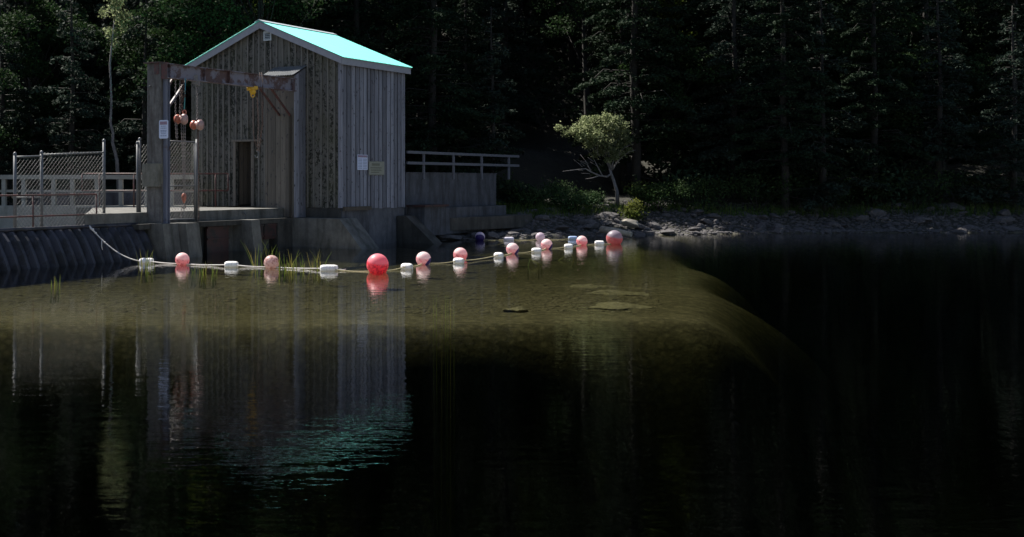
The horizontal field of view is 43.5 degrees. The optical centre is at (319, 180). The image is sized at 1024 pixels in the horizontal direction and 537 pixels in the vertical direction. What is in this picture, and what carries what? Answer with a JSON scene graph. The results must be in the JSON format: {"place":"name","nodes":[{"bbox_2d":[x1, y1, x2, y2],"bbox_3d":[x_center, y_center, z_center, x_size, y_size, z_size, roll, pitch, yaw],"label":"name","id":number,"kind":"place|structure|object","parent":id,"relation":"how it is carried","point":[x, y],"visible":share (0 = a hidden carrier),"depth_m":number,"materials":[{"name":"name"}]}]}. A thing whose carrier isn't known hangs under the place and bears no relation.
{"place":"outdoors","nodes":[
{"label":"outdoors","id":0,"kind":"place"},
{"bbox_2d":[0,0,1023,536],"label":"ground","id":1,"kind":"structure","parent":0,"point":[246,430],"depth_m":19.10,"materials":[{"name":"soil"}]},
{"bbox_2d":[0,0,33,172],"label":"conifer tree","id":2,"kind":"object","parent":1,"relation":"on","point":[4,60],"visible":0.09,"depth_m":50.91,"materials":[{"name":"green plant"}]},
{"bbox_2d":[0,10,40,149],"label":"broadleaf tree","id":3,"kind":"object","parent":1,"relation":"on","point":[14,24],"visible":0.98,"depth_m":43.16,"materials":[{"name":"green plant"}]},
{"bbox_2d":[0,0,47,204],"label":"conifer tree","id":4,"kind":"object","parent":1,"relation":"on","point":[31,147],"visible":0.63,"depth_m":45.17,"materials":[{"name":"green plant"}]},
{"bbox_2d":[0,0,77,124],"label":"conifer tree","id":5,"kind":"object","parent":1,"relation":"on","point":[28,3],"visible":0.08,"depth_m":53.70,"materials":[{"name":"green plant"}]},
{"bbox_2d":[0,0,107,186],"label":"broadleaf tree","id":6,"kind":"object","parent":1,"relation":"on","point":[46,40],"visible":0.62,"depth_m":48.87,"materials":[{"name":"green plant"}]},
{"bbox_2d":[1,0,106,66],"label":"conifer tree","id":7,"kind":"object","parent":1,"relation":"on","point":[93,19],"visible":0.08,"depth_m":60.48,"materials":[{"name":"green plant"}]},
{"bbox_2d":[14,0,96,151],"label":"conifer tree","id":8,"kind":"object","parent":1,"relation":"on","point":[56,70],"visible":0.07,"depth_m":52.64,"materials":[{"name":"green plant"}]},
{"bbox_2d":[20,0,125,196],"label":"conifer tree","id":9,"kind":"object","parent":1,"relation":"on","point":[76,73],"visible":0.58,"depth_m":44.35,"materials":[{"name":"green plant"}]},
{"bbox_2d":[0,223,156,270],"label":"dam face","id":10,"kind":"object","parent":1,"relation":"on","point":[37,247],"visible":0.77,"depth_m":29.00},
{"bbox_2d":[0,193,96,226],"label":"pipe railing","id":11,"kind":"object","parent":10,"relation":"on","point":[32,215],"visible":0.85,"depth_m":28.72,"materials":[{"name":"grey metal"}]},
{"bbox_2d":[13,139,105,227],"bbox_3d":[-6.084,0.068,29.600,0.084,2.204,2.992,0,0,33],"label":"chain link fence","id":12,"kind":"object","parent":10,"relation":"on","point":[41,155],"visible":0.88,"depth_m":29.32,"materials":[{"name":"metal"}]},
{"bbox_2d":[0,175,198,227],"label":"parapet","id":13,"kind":"structure","parent":1,"relation":"on","point":[6,209],"depth_m":38.48,"materials":[{"name":"beige concrete"}]},
{"bbox_2d":[28,192,190,204],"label":"channel wall","id":14,"kind":"structure","parent":1,"relation":"on","point":[112,198],"depth_m":41.00,"materials":[{"name":"grey concrete"}]},
{"bbox_2d":[98,0,132,189],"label":"birch tree","id":15,"kind":"object","parent":1,"relation":"on","point":[113,8],"visible":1,"depth_m":43.62,"materials":[{"name":"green plant"}]},
{"bbox_2d":[76,0,187,131],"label":"conifer tree","id":16,"kind":"object","parent":1,"relation":"on","point":[90,68],"visible":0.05,"depth_m":58.16,"materials":[{"name":"green plant"}]},
{"bbox_2d":[78,0,189,172],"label":"conifer tree","id":17,"kind":"object","parent":1,"relation":"on","point":[101,69],"visible":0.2,"depth_m":50.71,"materials":[{"name":"green plant"}]},
{"bbox_2d":[86,0,190,189],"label":"conifer tree","id":18,"kind":"object","parent":1,"relation":"on","point":[141,92],"visible":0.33,"depth_m":45.42,"materials":[{"name":"green plant"}]},
{"bbox_2d":[95,0,190,110],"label":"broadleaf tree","id":19,"kind":"object","parent":1,"relation":"on","point":[171,93],"visible":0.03,"depth_m":52.62,"materials":[{"name":"green plant"}]},
{"bbox_2d":[76,206,210,224],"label":"approach slab","id":20,"kind":"structure","parent":1,"relation":"on","point":[81,217],"depth_m":38.20,"materials":[{"name":"grey concrete"}]},
{"bbox_2d":[96,0,200,189],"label":"broadleaf tree","id":21,"kind":"object","parent":1,"relation":"on","point":[116,54],"visible":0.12,"depth_m":48.02,"materials":[{"name":"green plant"}]},
{"bbox_2d":[103,0,305,155],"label":"broadleaf tree","id":22,"kind":"object","parent":1,"relation":"on","point":[169,55],"visible":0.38,"depth_m":45.28,"materials":[{"name":"green plant"}]},
{"bbox_2d":[132,218,292,258],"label":"intake wall","id":23,"kind":"structure","parent":1,"relation":"on","point":[171,240],"depth_m":33.74,"materials":[{"name":"concrete"}]},
{"bbox_2d":[84,207,283,252],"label":"deck slab","id":24,"kind":"structure","parent":23,"relation":"on","point":[113,215],"depth_m":33.79,"materials":[{"name":"grey concrete"}]},
{"bbox_2d":[136,137,146,211],"bbox_3d":[-4.447,-0.160,32.111,0.080,1.900,0.695,0,0,33],"label":"chain link fence","id":25,"kind":"object","parent":24,"relation":"on","point":[138,176],"visible":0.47,"depth_m":31.83,"materials":[{"name":"metal"}]},
{"bbox_2d":[81,173,228,206],"bbox_3d":[-4.939,0.339,37.806,4.401,1.162,0.048,0,0,-5],"label":"pipe railing","id":26,"kind":"object","parent":24,"relation":"on","point":[134,190],"visible":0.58,"depth_m":37.74,"materials":[{"name":"grey metal"}]},
{"bbox_2d":[170,139,197,221],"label":"gate","id":27,"kind":"structure","parent":23,"relation":"on","point":[195,180],"depth_m":32.92,"materials":[{"name":"metal"}]},
{"bbox_2d":[142,61,295,222],"bbox_3d":[-2.515,-0.960,34.078,0.780,4.060,6.111,0,0,33],"label":"hoist gantry","id":28,"kind":"object","parent":23,"relation":"on","point":[156,169],"visible":1,"depth_m":31.66,"materials":[{"name":"metal"}]},
{"bbox_2d":[159,120,167,138],"bbox_3d":[-3.900,-1.290,31.385,0.290,0.460,0.015,0,0,33],"label":"warning sign","id":29,"kind":"object","parent":28,"relation":"attached to","point":[163,129],"visible":1,"depth_m":31.38,"materials":[{"name":"white metal"}]},
{"bbox_2d":[174,78,187,216],"bbox_3d":[-3.535,-0.860,32.021,0.325,3.576,0.280,0,0,12],"label":"chain hoist","id":30,"kind":"object","parent":28,"relation":"hanging from","point":[181,119],"visible":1,"depth_m":31.97,"materials":[{"name":"red paint"}]},
{"bbox_2d":[190,75,203,218],"bbox_3d":[-3.189,-0.857,32.552,0.332,3.765,0.297,0,0,15],"label":"chain hoist","id":31,"kind":"object","parent":28,"relation":"hanging from","point":[196,124],"visible":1,"depth_m":32.54,"materials":[{"name":"red paint"}]},
{"bbox_2d":[247,72,263,157],"bbox_3d":[-1.769,-1.804,34.580,0.477,2.353,0.195,0,0,0],"label":"chain hoist","id":32,"kind":"object","parent":28,"relation":"hanging from","point":[252,90],"visible":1,"depth_m":34.56,"materials":[{"name":"yellow paint"}]},
{"bbox_2d":[138,0,346,82],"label":"broadleaf tree","id":33,"kind":"object","parent":1,"relation":"on","point":[192,10],"visible":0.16,"depth_m":45.26,"materials":[{"name":"green plant"}]},
{"bbox_2d":[240,0,336,30],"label":"broadleaf tree","id":34,"kind":"object","parent":1,"relation":"on","point":[296,20],"visible":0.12,"depth_m":51.76,"materials":[{"name":"green plant"}]},
{"bbox_2d":[257,0,343,37],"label":"conifer tree","id":35,"kind":"object","parent":1,"relation":"on","point":[319,17],"visible":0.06,"depth_m":50.98,"materials":[{"name":"green plant"}]},
{"bbox_2d":[277,250,327,270],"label":"reed clump","id":36,"kind":"object","parent":1,"relation":"on","point":[285,267],"visible":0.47,"depth_m":27.37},
{"bbox_2d":[211,206,403,248],"bbox_3d":[-0.165,1.705,38.772,7.200,1.830,4.320,0,0,33],"label":"pier foundation","id":37,"kind":"object","parent":1,"relation":"on","point":[337,228],"visible":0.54,"depth_m":36.42,"materials":[{"name":"concrete"}]},
{"bbox_2d":[185,19,412,217],"bbox_3d":[-0.848,-1.893,39.235,5.977,5.905,4.670,0,0,33],"label":"pump hut","id":38,"kind":"object","parent":37,"relation":"on","point":[344,104],"visible":0.78,"depth_m":37.70,"materials":[{"name":"grey wood"}]},
{"bbox_2d":[239,142,250,204],"bbox_3d":[-2.233,-0.240,38.642,0.522,1.920,0.040,0,0,-25],"label":"door","id":39,"kind":"structure","parent":38,"relation":"in","point":[244,147],"depth_m":38.58,"materials":[{"name":"brown wood"}]},
{"bbox_2d":[357,155,367,169],"bbox_3d":[1.259,-0.555,37.278,0.017,0.450,0.579,0,0,33],"label":"notice sign","id":40,"kind":"object","parent":38,"relation":"attached to","point":[362,162],"visible":1,"depth_m":37.27,"materials":[{"name":"white paper"}]},
{"bbox_2d":[369,161,383,174],"bbox_3d":[1.707,-0.389,37.962,0.020,0.438,0.900,0,0,33],"label":"board sign","id":41,"kind":"object","parent":38,"relation":"attached to","point":[376,168],"visible":1,"depth_m":37.94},
{"bbox_2d":[275,0,391,50],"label":"conifer tree","id":42,"kind":"object","parent":1,"relation":"on","point":[342,15],"visible":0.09,"depth_m":53.79,"materials":[{"name":"green plant"}]},
{"bbox_2d":[397,215,441,243],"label":"wing wall","id":43,"kind":"structure","parent":1,"relation":"on","point":[412,229],"depth_m":38.84,"materials":[{"name":"concrete"}]},
{"bbox_2d":[380,0,516,193],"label":"conifer tree","id":44,"kind":"object","parent":1,"relation":"on","point":[431,63],"visible":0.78,"depth_m":48.38,"materials":[{"name":"green plant"}]},
{"bbox_2d":[436,234,461,239],"bbox_3d":[4.167,1.833,40.959,0.951,0.201,0.484,0,0,0],"label":"boulder","id":45,"kind":"object","parent":1,"relation":"on","point":[449,237],"visible":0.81,"depth_m":40.80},
{"bbox_2d":[404,172,505,233],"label":"retaining wall","id":46,"kind":"structure","parent":1,"relation":"on","point":[467,194],"depth_m":42.18,"materials":[{"name":"grey concrete"}]},
{"bbox_2d":[406,204,448,234],"bbox_3d":[3.439,1.235,40.064,0.674,0.970,1.620,0,0,33],"label":"valve box","id":47,"kind":"object","parent":46,"relation":"attached to","point":[431,218],"visible":0.79,"depth_m":39.77,"materials":[{"name":"grey concrete"}]},
{"bbox_2d":[406,151,518,178],"bbox_3d":[5.005,-0.506,43.053,0.145,0.892,8.460,0,0,33],"label":"guard rail","id":48,"kind":"object","parent":46,"relation":"on","point":[423,163],"visible":1,"depth_m":42.40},
{"bbox_2d":[427,0,507,167],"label":"conifer tree","id":49,"kind":"object","parent":1,"relation":"on","point":[462,5],"visible":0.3,"depth_m":53.39,"materials":[{"name":"green plant"}]},
{"bbox_2d":[4,0,949,211],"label":"forest undergrowth","id":50,"kind":"object","parent":1,"relation":"on","point":[709,171],"visible":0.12,"depth_m":52.20,"materials":[{"name":"plant"}]},
{"bbox_2d":[450,214,531,230],"bbox_3d":[5.024,1.410,42.949,1.739,0.420,6.794,0,0,42],"label":"concrete apron","id":51,"kind":"object","parent":1,"relation":"on","point":[490,222],"visible":0.55,"depth_m":42.59,"materials":[{"name":"concrete"}]},
{"bbox_2d":[451,8,532,203],"bbox_3d":[6.619,-2.813,49.267,3.479,8.000,3.599,0,0,11],"label":"conifer tree","id":52,"kind":"object","parent":1,"relation":"on","point":[495,110],"visible":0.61,"depth_m":49.04,"materials":[{"name":"green plant"}]},
{"bbox_2d":[455,0,553,142],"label":"conifer tree","id":53,"kind":"object","parent":1,"relation":"on","point":[504,24],"visible":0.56,"depth_m":59.36,"materials":[{"name":"green plant"}]},
{"bbox_2d":[498,178,535,202],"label":"shrub","id":54,"kind":"object","parent":1,"relation":"on","point":[514,184],"visible":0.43,"depth_m":48.07,"materials":[{"name":"green plant"}]},
{"bbox_2d":[508,187,547,206],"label":"shrub","id":55,"kind":"object","parent":1,"relation":"on","point":[532,198],"visible":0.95,"depth_m":47.39,"materials":[{"name":"green plant"}]},
{"bbox_2d":[529,177,583,205],"bbox_3d":[8.816,0.410,48.242,2.418,1.146,2.407,0,0,36],"label":"shrub","id":56,"kind":"object","parent":1,"relation":"on","point":[555,188],"visible":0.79,"depth_m":47.91,"materials":[{"name":"green plant"}]},
{"bbox_2d":[522,0,618,82],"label":"conifer tree","id":57,"kind":"object","parent":1,"relation":"on","point":[554,41],"visible":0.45,"depth_m":64.50,"materials":[{"name":"green plant"}]},
{"bbox_2d":[543,188,600,211],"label":"shrub","id":58,"kind":"object","parent":1,"relation":"on","point":[573,201],"visible":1,"depth_m":46.90,"materials":[{"name":"green plant"}]},
{"bbox_2d":[525,0,649,126],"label":"broadleaf tree","id":59,"kind":"object","parent":1,"relation":"on","point":[583,29],"visible":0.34,"depth_m":59.69,"materials":[{"name":"green plant"}]},
{"bbox_2d":[576,218,599,228],"bbox_3d":[9.757,1.531,45.840,0.847,0.364,0.536,5,8,5],"label":"bank rock","id":60,"kind":"object","parent":1,"relation":"on","point":[582,222],"visible":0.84,"depth_m":45.65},
{"bbox_2d":[572,187,606,206],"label":"shrub","id":61,"kind":"object","parent":1,"relation":"on","point":[598,197],"visible":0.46,"depth_m":47.80,"materials":[{"name":"green plant"}]},
{"bbox_2d":[554,111,634,205],"bbox_3d":[10.752,-0.899,49.333,3.217,3.738,2.630,0,0,0],"label":"shore tree","id":62,"kind":"object","parent":1,"relation":"on","point":[605,131],"visible":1,"depth_m":48.99,"materials":[{"name":"green plant"}]},
{"bbox_2d":[599,226,632,236],"bbox_3d":[10.142,1.728,43.170,0.304,0.341,1.192,0,0,-44],"label":"rock","id":63,"kind":"object","parent":1,"relation":"on","point":[604,229],"visible":0.83,"depth_m":43.12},
{"bbox_2d":[569,0,671,193],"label":"conifer tree","id":64,"kind":"object","parent":1,"relation":"on","point":[598,107],"visible":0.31,"depth_m":53.41,"materials":[{"name":"green plant"}]},
{"bbox_2d":[620,219,638,227],"bbox_3d":[11.320,1.549,45.996,0.764,0.347,0.480,0,0,0],"label":"boulder","id":65,"kind":"object","parent":1,"relation":"on","point":[630,223],"visible":1,"depth_m":45.87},
{"bbox_2d":[617,198,648,220],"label":"shrub","id":66,"kind":"object","parent":1,"relation":"on","point":[633,209],"visible":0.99,"depth_m":46.77,"materials":[{"name":"green plant"}]},
{"bbox_2d":[567,0,709,194],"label":"conifer tree","id":67,"kind":"object","parent":1,"relation":"on","point":[635,45],"visible":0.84,"depth_m":50.69,"materials":[{"name":"green plant"}]},
{"bbox_2d":[620,179,668,208],"bbox_3d":[12.549,0.527,48.231,1.712,1.254,1.929,0,0,-44],"label":"shrub","id":68,"kind":"object","parent":1,"relation":"on","point":[648,201],"visible":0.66,"depth_m":48.08,"materials":[{"name":"green plant"}]},
{"bbox_2d":[577,0,713,137],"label":"broadleaf tree","id":69,"kind":"object","parent":1,"relation":"on","point":[664,15],"visible":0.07,"depth_m":58.80,"materials":[{"name":"green plant"}]},
{"bbox_2d":[628,177,692,211],"bbox_3d":[12.848,0.525,47.993,2.573,1.344,2.655,0,0,0],"label":"shrub","id":70,"kind":"object","parent":1,"relation":"on","point":[664,191],"visible":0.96,"depth_m":47.71,"materials":[{"name":"green plant"}]},
{"bbox_2d":[611,23,738,186],"bbox_3d":[15.239,-2.936,52.421,5.011,7.315,5.024,0,0,42],"label":"broadleaf tree","id":71,"kind":"object","parent":1,"relation":"on","point":[685,59],"visible":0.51,"depth_m":51.53,"materials":[{"name":"green plant"}]},
{"bbox_2d":[665,165,729,210],"bbox_3d":[14.212,0.267,48.281,2.555,1.756,2.282,0,0,0],"label":"shrub","id":72,"kind":"object","parent":1,"relation":"on","point":[686,199],"visible":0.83,"depth_m":48.33,"materials":[{"name":"green plant"}]},
{"bbox_2d":[691,175,757,210],"bbox_3d":[15.624,0.417,49.032,2.737,1.533,2.649,0,0,0],"label":"shrub","id":73,"kind":"object","parent":1,"relation":"on","point":[720,186],"visible":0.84,"depth_m":48.85,"materials":[{"name":"green plant"}]},
{"bbox_2d":[672,0,786,159],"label":"conifer tree","id":74,"kind":"object","parent":1,"relation":"on","point":[698,104],"visible":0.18,"depth_m":55.13,"materials":[{"name":"green plant"}]},
{"bbox_2d":[439,200,1023,239],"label":"bank gravel","id":75,"kind":"structure","parent":1,"relation":"on","point":[877,228],"depth_m":47.64,"materials":[{"name":"gravel"}]},
{"bbox_2d":[973,166,1023,207],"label":"shrub","id":76,"kind":"object","parent":75,"relation":"on","point":[998,188],"visible":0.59,"depth_m":50.17,"materials":[{"name":"green plant"}]},
{"bbox_2d":[683,0,780,197],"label":"conifer tree","id":77,"kind":"object","parent":1,"relation":"on","point":[714,105],"visible":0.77,"depth_m":51.14,"materials":[{"name":"green plant"}]},
{"bbox_2d":[677,0,839,161],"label":"conifer tree","id":78,"kind":"object","parent":1,"relation":"on","point":[695,27],"visible":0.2,"depth_m":54.72,"materials":[{"name":"green plant"}]},
{"bbox_2d":[496,196,1023,219],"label":"bank grass","id":79,"kind":"structure","parent":1,"relation":"on","point":[512,207],"depth_m":48.78,"materials":[{"name":"plant"}]},
{"bbox_2d":[731,0,830,151],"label":"conifer tree","id":80,"kind":"object","parent":1,"relation":"on","point":[817,8],"visible":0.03,"depth_m":59.67,"materials":[{"name":"green plant"}]},
{"bbox_2d":[723,0,854,211],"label":"conifer tree","id":81,"kind":"object","parent":1,"relation":"on","point":[790,71],"visible":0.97,"depth_m":48.59,"materials":[{"name":"green plant"}]},
{"bbox_2d":[764,0,891,212],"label":"conifer tree","id":82,"kind":"object","parent":1,"relation":"on","point":[829,188],"visible":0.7,"depth_m":49.08,"materials":[{"name":"green plant"}]},
{"bbox_2d":[802,167,863,210],"bbox_3d":[20.234,0.337,49.574,2.719,1.786,2.077,0,0,0],"label":"shrub","id":83,"kind":"object","parent":1,"relation":"on","point":[837,201],"visible":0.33,"depth_m":49.27,"materials":[{"name":"green plant"}]},
{"bbox_2d":[810,0,922,154],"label":"conifer tree","id":84,"kind":"object","parent":1,"relation":"on","point":[837,102],"visible":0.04,"depth_m":57.27,"materials":[{"name":"green plant"}]},
{"bbox_2d":[796,1,937,190],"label":"conifer tree","id":85,"kind":"object","parent":1,"relation":"on","point":[835,43],"visible":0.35,"depth_m":51.92,"materials":[{"name":"green plant"}]},
{"bbox_2d":[811,0,937,204],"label":"conifer tree","id":86,"kind":"object","parent":1,"relation":"on","point":[876,111],"visible":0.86,"depth_m":50.16,"materials":[{"name":"green plant"}]},
{"bbox_2d":[844,171,912,207],"bbox_3d":[22.053,0.293,50.332,3.071,1.600,2.962,0,0,-30],"label":"shrub","id":87,"kind":"object","parent":1,"relation":"on","point":[871,191],"visible":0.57,"depth_m":49.82,"materials":[{"name":"green plant"}]},
{"bbox_2d":[802,0,965,101],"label":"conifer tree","id":88,"kind":"object","parent":1,"relation":"on","point":[833,1],"visible":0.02,"depth_m":64.57,"materials":[{"name":"green plant"}]},
{"bbox_2d":[824,0,986,160],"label":"broadleaf tree","id":89,"kind":"object","parent":1,"relation":"on","point":[962,3],"visible":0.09,"depth_m":58.33,"materials":[{"name":"green plant"}]},
{"bbox_2d":[865,0,992,187],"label":"conifer tree","id":90,"kind":"object","parent":1,"relation":"on","point":[955,14],"visible":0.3,"depth_m":53.34,"materials":[{"name":"green plant"}]},
{"bbox_2d":[878,36,1006,193],"bbox_3d":[27.540,-2.902,54.793,4.856,7.070,4.843,0,0,-13],"label":"broadleaf tree","id":91,"kind":"object","parent":1,"relation":"on","point":[977,69],"visible":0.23,"depth_m":54.66,"materials":[{"name":"green plant"}]},
{"bbox_2d":[878,0,1008,203],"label":"conifer tree","id":92,"kind":"object","parent":1,"relation":"on","point":[958,128],"visible":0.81,"depth_m":50.58,"materials":[{"name":"green plant"}]},
{"bbox_2d":[890,4,1006,78],"bbox_3d":[32.415,-9.241,66.712,7.586,16.423,8.422,0,0,39],"label":"broadleaf tree","id":93,"kind":"object","parent":1,"relation":"on","point":[965,28],"visible":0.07,"depth_m":63.67,"materials":[{"name":"green plant"}]},
{"bbox_2d":[921,169,989,204],"bbox_3d":[25.414,0.193,50.537,2.678,1.725,2.093,0,0,0],"label":"shrub","id":94,"kind":"object","parent":1,"relation":"on","point":[960,200],"visible":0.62,"depth_m":50.38,"materials":[{"name":"green plant"}]},
{"bbox_2d":[947,0,1023,156],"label":"conifer tree","id":95,"kind":"object","parent":1,"relation":"on","point":[975,35],"visible":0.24,"depth_m":59.06,"materials":[{"name":"green plant"}]},
{"bbox_2d":[948,0,1023,192],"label":"conifer tree","id":96,"kind":"object","parent":1,"relation":"on","point":[991,7],"visible":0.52,"depth_m":55.38,"materials":[{"name":"green plant"}]},
{"bbox_2d":[961,6,1023,209],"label":"conifer tree","id":97,"kind":"object","parent":1,"relation":"on","point":[1016,139],"visible":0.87,"depth_m":49.98,"materials":[{"name":"green plant"}]},
{"bbox_2d":[963,0,1023,84],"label":"broadleaf tree","id":98,"kind":"object","parent":1,"relation":"on","point":[977,49],"visible":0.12,"depth_m":60.01,"materials":[{"name":"green plant"}]},
{"bbox_2d":[992,216,1014,222],"bbox_3d":[26.404,1.523,48.606,0.811,0.338,0.593,-12,-5,9],"label":"bank rock","id":99,"kind":"object","parent":1,"relation":"on","point":[1006,219],"visible":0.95,"depth_m":48.39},
{"bbox_2d":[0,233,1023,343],"bbox_3d":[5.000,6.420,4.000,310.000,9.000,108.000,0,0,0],"label":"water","id":100,"kind":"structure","parent":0,"point":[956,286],"depth_m":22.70,"materials":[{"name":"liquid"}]},
{"bbox_2d":[175,253,189,264],"bbox_3d":[-3.155,1.806,28.861,0.330,0.330,0.330,0,0,0],"label":"ball buoy","id":101,"kind":"object","parent":100,"relation":"on","point":[182,259],"visible":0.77,"depth_m":28.74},
{"bbox_2d":[89,225,345,269],"bbox_3d":[-2.437,1.486,28.419,6.690,0.878,0.294,0,0,26],"label":"float rope","id":102,"kind":"object","parent":100,"relation":"on","point":[91,228],"visible":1,"depth_m":28.64,"materials":[{"name":"fabric"}]},
{"bbox_2d":[264,255,278,267],"bbox_3d":[-1.072,1.804,27.799,0.336,0.336,0.336,0,0,0],"label":"ball buoy","id":103,"kind":"object","parent":100,"relation":"on","point":[271,261],"visible":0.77,"depth_m":27.67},
{"bbox_2d":[367,254,388,272],"bbox_3d":[1.213,1.759,26.498,0.466,0.466,0.466,0,0,0],"label":"ball buoy","id":104,"kind":"object","parent":100,"relation":"on","point":[377,263],"visible":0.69,"depth_m":26.33,"materials":[{"name":"plastic"}]},
{"bbox_2d":[416,252,430,264],"bbox_3d":[2.388,1.801,29.046,0.344,0.344,0.344,0,0,0],"label":"ball buoy","id":105,"kind":"object","parent":100,"relation":"on","point":[423,258],"visible":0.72,"depth_m":28.92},
{"bbox_2d":[453,248,466,259],"bbox_3d":[3.435,1.801,30.825,0.344,0.344,0.344,0,0,0],"label":"ball buoy","id":106,"kind":"object","parent":100,"relation":"on","point":[460,253],"visible":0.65,"depth_m":30.70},
{"bbox_2d":[335,243,610,271],"bbox_3d":[4.813,1.891,32.521,1.119,0.077,14.420,0,0,35],"label":"float rope","id":107,"kind":"object","parent":100,"relation":"on","point":[464,260],"visible":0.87,"depth_m":29.87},
{"bbox_2d":[506,243,518,253],"bbox_3d":[5.096,1.804,33.318,0.336,0.336,0.336,0,0,0],"label":"ball buoy","id":108,"kind":"object","parent":100,"relation":"on","point":[512,248],"visible":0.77,"depth_m":33.19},
{"bbox_2d":[606,230,622,243],"bbox_3d":[8.982,1.748,38.400,0.496,0.496,0.496,0,0,0],"label":"ball buoy","id":109,"kind":"object","parent":100,"relation":"on","point":[614,237],"visible":0.79,"depth_m":38.22,"materials":[{"name":"plastic"}]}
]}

